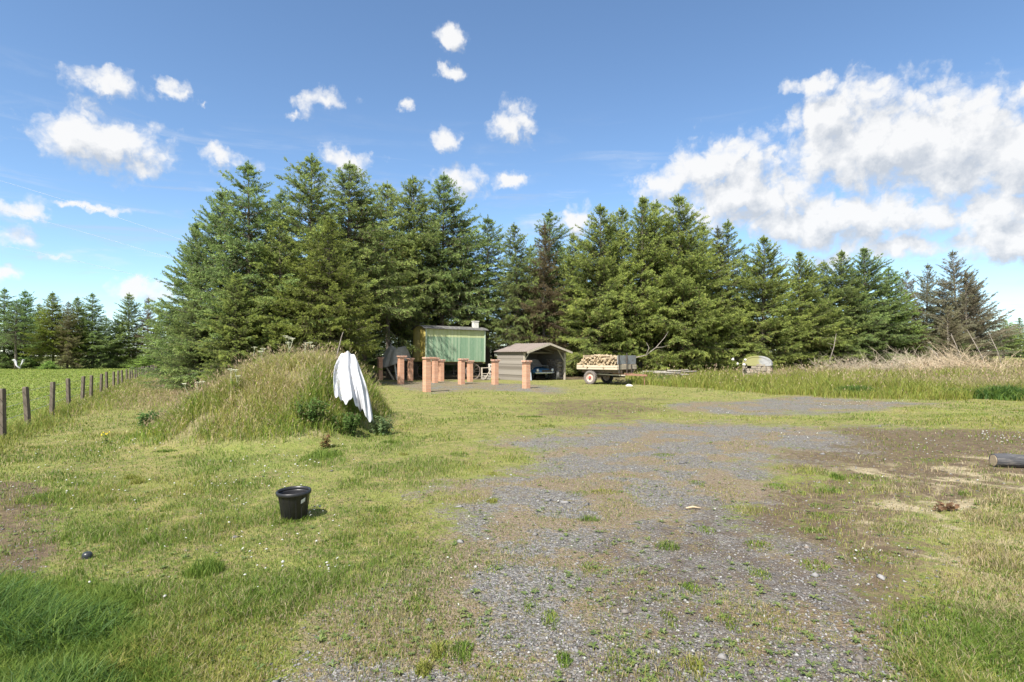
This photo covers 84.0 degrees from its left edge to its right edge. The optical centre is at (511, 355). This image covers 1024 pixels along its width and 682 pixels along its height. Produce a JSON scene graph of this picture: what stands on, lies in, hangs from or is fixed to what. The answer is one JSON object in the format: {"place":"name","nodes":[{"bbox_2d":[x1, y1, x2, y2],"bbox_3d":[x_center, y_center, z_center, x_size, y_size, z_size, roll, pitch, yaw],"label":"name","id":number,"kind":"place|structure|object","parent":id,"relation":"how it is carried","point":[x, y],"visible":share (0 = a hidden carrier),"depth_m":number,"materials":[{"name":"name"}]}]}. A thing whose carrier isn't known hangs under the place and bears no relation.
{"place":"outdoors","nodes":[
{"label":"outdoors","id":0,"kind":"place"},
{"bbox_2d":[0,370,198,455],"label":"verge grass","id":1,"kind":"structure","parent":0,"point":[124,392],"depth_m":19.31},
{"bbox_2d":[0,356,1023,681],"bbox_3d":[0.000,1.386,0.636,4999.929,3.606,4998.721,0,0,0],"label":"ground","id":2,"kind":"structure","parent":0,"point":[550,440],"depth_m":5.74,"materials":[{"name":"plant"}]},
{"bbox_2d":[0,299,43,368],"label":"conifer tree","id":3,"kind":"object","parent":2,"relation":"on","point":[13,337],"visible":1,"depth_m":103.78,"materials":[{"name":"green plant"}]},
{"bbox_2d":[0,288,43,368],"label":"conifer tree","id":4,"kind":"object","parent":2,"relation":"on","point":[3,306],"visible":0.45,"depth_m":109.63,"materials":[{"name":"green plant"}]},
{"bbox_2d":[0,290,51,368],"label":"conifer tree","id":5,"kind":"object","parent":2,"relation":"on","point":[28,308],"visible":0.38,"depth_m":111.20,"materials":[{"name":"green plant"}]},
{"bbox_2d":[35,361,57,368],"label":"field bush","id":6,"kind":"object","parent":2,"relation":"on","point":[50,366],"visible":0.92,"depth_m":103.67,"materials":[{"name":"green plant"}]},
{"bbox_2d":[17,291,81,366],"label":"conifer tree","id":7,"kind":"object","parent":2,"relation":"on","point":[51,323],"visible":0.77,"depth_m":109.58,"materials":[{"name":"green plant"}]},
{"bbox_2d":[43,301,87,368],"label":"conifer tree","id":8,"kind":"object","parent":2,"relation":"on","point":[66,356],"visible":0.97,"depth_m":109.49,"materials":[{"name":"green plant"}]},
{"bbox_2d":[0,367,140,429],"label":"pasture grass","id":9,"kind":"structure","parent":2,"relation":"on","point":[19,374],"depth_m":43.48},
{"bbox_2d":[47,296,98,368],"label":"conifer tree","id":10,"kind":"object","parent":2,"relation":"on","point":[77,310],"visible":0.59,"depth_m":112.19,"materials":[{"name":"green plant"}]},
{"bbox_2d":[0,364,156,436],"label":"post fence","id":11,"kind":"object","parent":2,"relation":"on","point":[26,409],"visible":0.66,"depth_m":15.58,"materials":[{"name":"grey wood"}]},
{"bbox_2d":[81,551,92,559],"bbox_3d":[-3.355,1.579,4.493,0.080,0.056,0.080,0,0,-20],"label":"rubber cap","id":12,"kind":"object","parent":2,"relation":"on","point":[87,554],"visible":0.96,"depth_m":4.47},
{"bbox_2d":[69,292,133,368],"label":"conifer tree","id":13,"kind":"object","parent":2,"relation":"on","point":[97,360],"visible":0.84,"depth_m":113.69,"materials":[{"name":"green plant"}]},
{"bbox_2d":[89,317,119,366],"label":"conifer tree","id":14,"kind":"object","parent":2,"relation":"on","point":[107,322],"visible":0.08,"depth_m":134.68,"materials":[{"name":"green plant"}]},
{"bbox_2d":[100,319,137,367],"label":"conifer tree","id":15,"kind":"object","parent":2,"relation":"on","point":[116,330],"visible":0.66,"depth_m":117.50,"materials":[{"name":"green plant"}]},
{"bbox_2d":[102,292,149,367],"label":"conifer tree","id":16,"kind":"object","parent":2,"relation":"on","point":[128,313],"visible":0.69,"depth_m":119.16,"materials":[{"name":"green plant"}]},
{"bbox_2d":[120,354,163,369],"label":"field bush","id":17,"kind":"object","parent":2,"relation":"on","point":[146,362],"visible":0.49,"depth_m":99.10,"materials":[{"name":"green plant"}]},
{"bbox_2d":[126,297,163,365],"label":"conifer tree","id":18,"kind":"object","parent":2,"relation":"on","point":[146,318],"visible":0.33,"depth_m":120.97,"materials":[{"name":"green plant"}]},
{"bbox_2d":[135,410,167,427],"bbox_3d":[-8.087,1.492,12.776,0.783,0.509,0.661,0,0,34],"label":"rush clump","id":19,"kind":"object","parent":2,"relation":"on","point":[141,419],"visible":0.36,"depth_m":12.64,"materials":[{"name":"green plant"}]},
{"bbox_2d":[137,316,169,367],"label":"conifer tree","id":20,"kind":"object","parent":2,"relation":"on","point":[160,336],"visible":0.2,"depth_m":117.00,"materials":[{"name":"green plant"}]},
{"bbox_2d":[129,221,216,386],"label":"spruce tree","id":21,"kind":"object","parent":2,"relation":"on","point":[162,332],"visible":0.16,"depth_m":30.33,"materials":[{"name":"green plant"}]},
{"bbox_2d":[153,288,218,390],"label":"spruce tree","id":22,"kind":"object","parent":2,"relation":"on","point":[191,329],"visible":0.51,"depth_m":28.06,"materials":[{"name":"green plant"}]},
{"bbox_2d":[137,190,270,391],"bbox_3d":[-15.181,-2.964,30.580,8.022,12.215,7.798,0,0,2],"label":"spruce tree","id":23,"kind":"object","parent":2,"relation":"on","point":[210,261],"visible":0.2,"depth_m":29.50,"materials":[{"name":"green plant"}]},
{"bbox_2d":[188,271,275,391],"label":"spruce tree","id":24,"kind":"object","parent":2,"relation":"on","point":[232,339],"visible":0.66,"depth_m":26.61,"materials":[{"name":"green plant"}]},
{"bbox_2d":[144,160,336,390],"bbox_3d":[-13.835,-3.313,30.465,9.755,13.454,9.498,0,0,-9],"label":"spruce tree","id":25,"kind":"object","parent":2,"relation":"on","point":[257,220],"visible":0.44,"depth_m":28.18,"materials":[{"name":"green plant"}]},
{"bbox_2d":[125,342,392,446],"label":"mound grass","id":26,"kind":"structure","parent":2,"relation":"on","point":[265,371],"depth_m":10.72,"materials":[{"name":"plant"}]},
{"bbox_2d":[333,351,373,422],"bbox_3d":[-3.227,0.620,11.474,0.746,1.424,1.424,0,0,-20],"label":"white sheet","id":27,"kind":"object","parent":26,"relation":"on","point":[350,370],"visible":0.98,"depth_m":11.26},
{"bbox_2d":[238,191,300,295],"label":"spruce tree","id":28,"kind":"object","parent":2,"relation":"on","point":[280,199],"visible":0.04,"depth_m":37.07,"materials":[{"name":"green plant"}]},
{"bbox_2d":[226,217,331,367],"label":"spruce tree","id":29,"kind":"object","parent":2,"relation":"on","point":[280,256],"visible":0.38,"depth_m":28.05,"materials":[{"name":"green plant"}]},
{"bbox_2d":[276,486,311,521],"bbox_3d":[-2.094,1.436,5.466,0.322,0.287,0.322,-1,2,-15],"label":"bucket","id":30,"kind":"object","parent":2,"relation":"on","point":[293,502],"visible":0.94,"depth_m":5.37,"materials":[{"name":"black plastic"}]},
{"bbox_2d":[222,153,387,363],"bbox_3d":[-11.187,-4.108,30.446,8.766,13.998,9.102,0,0,-9],"label":"spruce tree","id":31,"kind":"object","parent":2,"relation":"on","point":[307,199],"visible":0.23,"depth_m":30.23,"materials":[{"name":"green plant"}]},
{"bbox_2d":[291,396,328,425],"bbox_3d":[-3.704,1.008,10.338,0.556,0.547,0.611,0,0,38],"label":"nettle clump","id":32,"kind":"object","parent":2,"relation":"on","point":[311,415],"visible":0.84,"depth_m":10.28,"materials":[{"name":"green plant"}]},
{"bbox_2d":[318,433,330,448],"bbox_3d":[-3.102,1.450,9.476,0.166,0.306,0.242,0,0,24],"label":"dock plant","id":33,"kind":"object","parent":2,"relation":"on","point":[326,440],"visible":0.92,"depth_m":9.48,"materials":[{"name":"brown plant"}]},
{"bbox_2d":[267,214,387,374],"bbox_3d":[-9.181,-2.679,28.297,5.763,8.835,5.704,0,0,-4],"label":"spruce tree","id":34,"kind":"object","parent":2,"relation":"on","point":[323,280],"visible":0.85,"depth_m":27.69,"materials":[{"name":"green plant"}]},
{"bbox_2d":[332,412,361,435],"bbox_3d":[-3.082,1.280,10.624,0.548,0.469,0.538,0,0,0],"label":"nettle clump","id":35,"kind":"object","parent":2,"relation":"on","point":[351,424],"visible":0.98,"depth_m":10.54,"materials":[{"name":"green plant"}]},
{"bbox_2d":[294,159,425,353],"bbox_3d":[-9.798,-4.936,34.234,9.168,13.386,7.561,0,0,-7],"label":"spruce tree","id":36,"kind":"object","parent":2,"relation":"on","point":[362,218],"visible":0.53,"depth_m":33.53,"materials":[{"name":"green plant"}]},
{"bbox_2d":[356,331,393,373],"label":"young spruce","id":37,"kind":"object","parent":2,"relation":"on","point":[373,362],"visible":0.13,"depth_m":45.88,"materials":[{"name":"green plant"}]},
{"bbox_2d":[334,198,421,364],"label":"spruce tree","id":38,"kind":"object","parent":2,"relation":"on","point":[399,327],"visible":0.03,"depth_m":42.04,"materials":[{"name":"green plant"}]},
{"bbox_2d":[376,357,383,379],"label":"brick pier","id":39,"kind":"structure","parent":2,"relation":"on","point":[379,364],"depth_m":35.00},
{"bbox_2d":[370,414,394,435],"bbox_3d":[-2.561,1.390,11.211,0.480,0.478,0.522,0,0,0],"label":"nettle clump","id":40,"kind":"object","parent":2,"relation":"on","point":[382,426],"visible":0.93,"depth_m":11.15,"materials":[{"name":"green plant"}]},
{"bbox_2d":[360,344,413,379],"bbox_3d":[-8.132,0.416,36.202,3.745,2.305,1.869,0,0,-8],"label":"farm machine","id":41,"kind":"object","parent":2,"relation":"on","point":[391,353],"visible":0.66,"depth_m":35.95,"materials":[{"name":"metal"}]},
{"bbox_2d":[347,180,435,377],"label":"spruce tree","id":42,"kind":"object","parent":2,"relation":"on","point":[388,193],"visible":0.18,"depth_m":39.38,"materials":[{"name":"green plant"}]},
{"bbox_2d":[397,356,406,384],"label":"brick pier","id":43,"kind":"structure","parent":2,"relation":"on","point":[400,370],"depth_m":29.92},
{"bbox_2d":[377,336,431,373],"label":"young spruce","id":44,"kind":"object","parent":2,"relation":"on","point":[420,371],"visible":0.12,"depth_m":48.56,"materials":[{"name":"green plant"}]},
{"bbox_2d":[374,227,436,346],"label":"spruce tree","id":45,"kind":"object","parent":2,"relation":"on","point":[384,343],"visible":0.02,"depth_m":46.21,"materials":[{"name":"green plant"}]},
{"bbox_2d":[406,358,414,380],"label":"brick pier","id":46,"kind":"structure","parent":2,"relation":"on","point":[409,369],"depth_m":34.35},
{"bbox_2d":[377,176,464,375],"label":"spruce tree","id":47,"kind":"object","parent":2,"relation":"on","point":[414,217],"visible":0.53,"depth_m":40.65,"materials":[{"name":"green plant"}]},
{"bbox_2d":[422,357,435,391],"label":"brick pier","id":48,"kind":"structure","parent":2,"relation":"on","point":[426,374],"depth_m":24.08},
{"bbox_2d":[396,227,461,340],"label":"spruce tree","id":49,"kind":"object","parent":2,"relation":"on","point":[435,322],"visible":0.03,"depth_m":44.09,"materials":[{"name":"green plant"}]},
{"bbox_2d":[432,358,439,382],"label":"brick pier","id":50,"kind":"structure","parent":2,"relation":"on","point":[435,371],"depth_m":31.98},
{"bbox_2d":[438,359,445,380],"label":"brick pier","id":51,"kind":"structure","parent":2,"relation":"on","point":[441,369],"depth_m":33.97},
{"bbox_2d":[396,171,499,348],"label":"spruce tree","id":52,"kind":"object","parent":2,"relation":"on","point":[447,211],"visible":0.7,"depth_m":41.71,"materials":[{"name":"green plant"}]},
{"bbox_2d":[411,321,488,378],"bbox_3d":[-3.645,-0.338,37.442,5.471,3.835,2.570,1,0,-29],"label":"shepherd hut","id":53,"kind":"object","parent":2,"relation":"on","point":[451,345],"visible":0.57,"depth_m":36.27,"materials":[{"name":"metal"}]},
{"bbox_2d":[458,358,468,384],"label":"brick pier","id":54,"kind":"structure","parent":2,"relation":"on","point":[461,371],"depth_m":29.92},
{"bbox_2d":[433,218,501,373],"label":"spruce tree","id":55,"kind":"object","parent":2,"relation":"on","point":[467,320],"visible":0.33,"depth_m":42.98,"materials":[{"name":"green plant"}]},
{"bbox_2d":[466,360,474,381],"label":"brick pier","id":56,"kind":"structure","parent":2,"relation":"on","point":[470,370],"depth_m":33.60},
{"bbox_2d":[473,317,507,372],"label":"young spruce","id":57,"kind":"object","parent":2,"relation":"on","point":[492,354],"visible":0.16,"depth_m":49.56,"materials":[{"name":"green plant"}]},
{"bbox_2d":[463,214,526,372],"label":"spruce tree","id":58,"kind":"object","parent":2,"relation":"on","point":[494,246],"visible":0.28,"depth_m":45.49,"materials":[{"name":"green plant"}]},
{"bbox_2d":[491,359,499,384],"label":"brick pier","id":59,"kind":"structure","parent":2,"relation":"on","point":[494,371],"depth_m":29.93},
{"bbox_2d":[0,400,1019,608],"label":"white flowers","id":60,"kind":"object","parent":2,"relation":"on","point":[282,561],"visible":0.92,"depth_m":6.27,"materials":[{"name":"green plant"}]},
{"bbox_2d":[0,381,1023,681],"bbox_3d":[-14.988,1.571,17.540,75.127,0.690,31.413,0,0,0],"label":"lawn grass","id":61,"kind":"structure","parent":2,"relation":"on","point":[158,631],"depth_m":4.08,"materials":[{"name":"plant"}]},
{"bbox_2d":[0,400,1023,681],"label":"ground weeds","id":62,"kind":"object","parent":2,"relation":"on","point":[628,650],"visible":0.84,"depth_m":3.26,"materials":[{"name":"green plant"}]},
{"bbox_2d":[481,224,551,346],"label":"spruce tree","id":63,"kind":"object","parent":2,"relation":"on","point":[512,303],"visible":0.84,"depth_m":42.28,"materials":[{"name":"green plant"}]},
{"bbox_2d":[509,244,537,309],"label":"spruce tree","id":64,"kind":"object","parent":2,"relation":"on","point":[535,252],"visible":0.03,"depth_m":53.81,"materials":[{"name":"green plant"}]},
{"bbox_2d":[521,360,531,388],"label":"brick pier","id":65,"kind":"structure","parent":2,"relation":"on","point":[525,374],"depth_m":26.48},
{"bbox_2d":[494,343,572,380],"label":"shed","id":66,"kind":"structure","parent":2,"relation":"on","point":[511,357],"depth_m":35.55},
{"bbox_2d":[510,222,575,375],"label":"spruce tree","id":67,"kind":"object","parent":2,"relation":"on","point":[544,271],"visible":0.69,"depth_m":41.84,"materials":[{"name":"green plant"}]},
{"bbox_2d":[531,366,554,379],"bbox_3d":[1.288,0.957,36.270,1.595,1.173,2.692,0,0,-35],"label":"parked car","id":68,"kind":"object","parent":2,"relation":"on","point":[537,370],"visible":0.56,"depth_m":35.35,"materials":[{"name":"blue paint"}]},
{"bbox_2d":[526,358,548,369],"bbox_3d":[1.198,0.576,36.390,1.550,0.761,2.219,0,0,-35],"label":"dust sheet","id":69,"kind":"object","parent":68,"relation":"on","point":[534,363],"visible":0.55,"depth_m":36.14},
{"bbox_2d":[502,209,587,344],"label":"spruce tree","id":70,"kind":"object","parent":2,"relation":"on","point":[549,219],"visible":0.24,"depth_m":44.17,"materials":[{"name":"green plant"}]},
{"bbox_2d":[527,233,611,375],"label":"spruce tree","id":71,"kind":"object","parent":2,"relation":"on","point":[564,296],"visible":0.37,"depth_m":42.15,"materials":[{"name":"green plant"}]},
{"bbox_2d":[563,237,602,329],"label":"spruce tree","id":72,"kind":"object","parent":2,"relation":"on","point":[586,262],"visible":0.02,"depth_m":51.74,"materials":[{"name":"green plant"}]},
{"bbox_2d":[546,203,656,377],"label":"spruce tree","id":73,"kind":"object","parent":2,"relation":"on","point":[612,282],"visible":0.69,"depth_m":40.71,"materials":[{"name":"green plant"}]},
{"bbox_2d":[577,353,646,384],"bbox_3d":[5.509,0.720,30.397,3.666,1.674,2.105,0,0,40],"label":"farm trailer","id":74,"kind":"object","parent":2,"relation":"on","point":[591,374],"visible":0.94,"depth_m":30.12,"materials":[{"name":"grey metal"}]},
{"bbox_2d":[584,206,664,372],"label":"spruce tree","id":75,"kind":"object","parent":2,"relation":"on","point":[622,216],"visible":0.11,"depth_m":43.23,"materials":[{"name":"green plant"}]},
{"bbox_2d":[580,199,693,376],"bbox_3d":[10.345,-4.456,46.026,10.163,15.936,9.896,0,0,-44],"label":"spruce tree","id":76,"kind":"object","parent":2,"relation":"on","point":[653,208],"visible":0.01,"depth_m":44.49,"materials":[{"name":"green plant"}]},
{"bbox_2d":[597,195,721,372],"bbox_3d":[10.504,-4.727,42.678,10.230,14.466,9.565,0,0,-6],"label":"spruce tree","id":77,"kind":"object","parent":2,"relation":"on","point":[648,232],"visible":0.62,"depth_m":40.92,"materials":[{"name":"green plant"}]},
{"bbox_2d":[603,193,750,371],"bbox_3d":[11.880,-4.444,42.616,11.102,15.294,10.792,0,0,22],"label":"spruce tree","id":78,"kind":"object","parent":2,"relation":"on","point":[684,245],"visible":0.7,"depth_m":40.78,"materials":[{"name":"green plant"}]},
{"bbox_2d":[676,224,757,371],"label":"spruce tree","id":79,"kind":"object","parent":2,"relation":"on","point":[729,326],"visible":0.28,"depth_m":42.84,"materials":[{"name":"green plant"}]},
{"bbox_2d":[686,219,767,367],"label":"spruce tree","id":80,"kind":"object","parent":2,"relation":"on","point":[734,252],"visible":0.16,"depth_m":44.34,"materials":[{"name":"green plant"}]},
{"bbox_2d":[703,225,753,368],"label":"spruce tree","id":81,"kind":"object","parent":2,"relation":"on","point":[717,231],"visible":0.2,"depth_m":43.94,"materials":[{"name":"green plant"}]},
{"bbox_2d":[730,252,780,359],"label":"spruce tree","id":82,"kind":"object","parent":2,"relation":"on","point":[744,260],"visible":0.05,"depth_m":53.69,"materials":[{"name":"green plant"}]},
{"bbox_2d":[742,356,772,377],"bbox_3d":[14.240,0.726,32.989,1.562,1.391,1.264,0,0,28],"label":"shelter","id":83,"kind":"object","parent":2,"relation":"on","point":[757,363],"visible":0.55,"depth_m":32.48,"materials":[{"name":"plastic"}]},
{"bbox_2d":[709,234,818,369],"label":"spruce tree","id":84,"kind":"object","parent":2,"relation":"on","point":[763,287],"visible":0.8,"depth_m":42.92,"materials":[{"name":"green plant"}]},
{"bbox_2d":[755,265,797,363],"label":"spruce tree","id":85,"kind":"object","parent":2,"relation":"on","point":[781,293],"visible":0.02,"depth_m":54.50,"materials":[{"name":"green plant"}]},
{"bbox_2d":[765,250,861,368],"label":"spruce tree","id":86,"kind":"object","parent":2,"relation":"on","point":[811,341],"visible":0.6,"depth_m":44.19,"materials":[{"name":"green plant"}]},
{"bbox_2d":[795,260,858,366],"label":"spruce tree","id":87,"kind":"object","parent":2,"relation":"on","point":[825,285],"visible":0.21,"depth_m":46.19,"materials":[{"name":"green plant"}]},
{"bbox_2d":[794,250,888,365],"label":"spruce tree","id":88,"kind":"object","parent":2,"relation":"on","point":[840,277],"visible":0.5,"depth_m":45.33,"materials":[{"name":"green plant"}]},
{"bbox_2d":[796,349,896,371],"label":"dry grass","id":89,"kind":"structure","parent":2,"relation":"on","point":[845,364],"depth_m":37.20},
{"bbox_2d":[833,248,930,365],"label":"spruce tree","id":90,"kind":"object","parent":2,"relation":"on","point":[883,319],"visible":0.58,"depth_m":45.10,"materials":[{"name":"green plant"}]},
{"bbox_2d":[869,266,933,365],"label":"spruce tree","id":91,"kind":"object","parent":2,"relation":"on","point":[903,317],"visible":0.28,"depth_m":46.07,"materials":[{"name":"green plant"}]},
{"bbox_2d":[847,344,973,372],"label":"dry grass","id":92,"kind":"structure","parent":2,"relation":"on","point":[898,361],"depth_m":32.94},
{"bbox_2d":[892,269,935,352],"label":"spruce tree","id":93,"kind":"object","parent":2,"relation":"on","point":[911,285],"visible":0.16,"depth_m":48.48,"materials":[{"name":"green plant"}]},
{"bbox_2d":[894,316,933,361],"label":"spruce tree","id":94,"kind":"object","parent":2,"relation":"on","point":[923,333],"visible":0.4,"depth_m":45.70,"materials":[{"name":"green plant"}]},
{"bbox_2d":[907,265,949,357],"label":"spruce tree","id":95,"kind":"object","parent":2,"relation":"on","point":[924,291],"visible":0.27,"depth_m":48.21,"materials":[{"name":"green plant"}]},
{"bbox_2d":[920,282,954,361],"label":"spruce tree","id":96,"kind":"object","parent":2,"relation":"on","point":[935,313],"visible":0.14,"depth_m":47.71,"materials":[{"name":"green plant"}]},
{"bbox_2d":[933,501,959,509],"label":"dead leaves","id":97,"kind":"object","parent":2,"relation":"on","point":[949,506],"visible":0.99,"depth_m":5.45,"materials":[{"name":"brown plant"}]},
{"bbox_2d":[921,333,981,361],"bbox_3d":[33.605,-0.213,43.776,3.886,3.159,4.034,0,0,3],"label":"conifer bush","id":98,"kind":"object","parent":2,"relation":"on","point":[936,349],"visible":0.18,"depth_m":43.76,"materials":[{"name":"green plant"}]},
{"bbox_2d":[926,304,983,363],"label":"spruce tree","id":99,"kind":"object","parent":2,"relation":"on","point":[949,324],"visible":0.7,"depth_m":43.31,"materials":[{"name":"green plant"}]},
{"bbox_2d":[892,342,1022,371],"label":"dry grass","id":100,"kind":"structure","parent":2,"relation":"on","point":[962,363],"depth_m":30.99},
{"bbox_2d":[922,250,1004,361],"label":"spruce tree","id":101,"kind":"object","parent":2,"relation":"on","point":[954,282],"visible":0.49,"depth_m":45.83,"materials":[{"name":"green plant"}]},
{"bbox_2d":[937,269,1023,363],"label":"spruce tree","id":102,"kind":"object","parent":2,"relation":"on","point":[981,318],"visible":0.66,"depth_m":44.41,"materials":[{"name":"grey plant"}]},
{"bbox_2d":[981,320,1023,359],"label":"tree","id":103,"kind":"object","parent":2,"relation":"on","point":[1009,346],"visible":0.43,"depth_m":69.24,"materials":[{"name":"green plant"}]},
{"bbox_2d":[989,453,1023,467],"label":"old log","id":104,"kind":"object","parent":2,"relation":"on","point":[1006,460],"visible":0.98,"depth_m":7.36,"materials":[{"name":"grey wood"}]},
{"bbox_2d":[1001,318,1023,357],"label":"conifer tree","id":105,"kind":"object","parent":2,"relation":"on","point":[1017,354],"visible":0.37,"depth_m":94.82,"materials":[{"name":"green plant"}]},
{"bbox_2d":[0,403,1023,681],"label":"tall grass","id":106,"kind":"structure","parent":0,"point":[38,615],"depth_m":3.24,"materials":[{"name":"plant"}]},
{"bbox_2d":[0,417,1023,681],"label":"gravel","id":107,"kind":"structure","parent":0,"point":[858,659],"depth_m":3.34,"materials":[{"name":"gravel"}]},
{"bbox_2d":[0,0,1023,355],"label":"sky","id":108,"kind":"structure","parent":0,"point":[820,129],"materials":[{"name":"blue"}]},
{"bbox_2d":[625,355,1023,400],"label":"meadow grass","id":109,"kind":"structure","parent":0,"point":[967,382],"depth_m":22.96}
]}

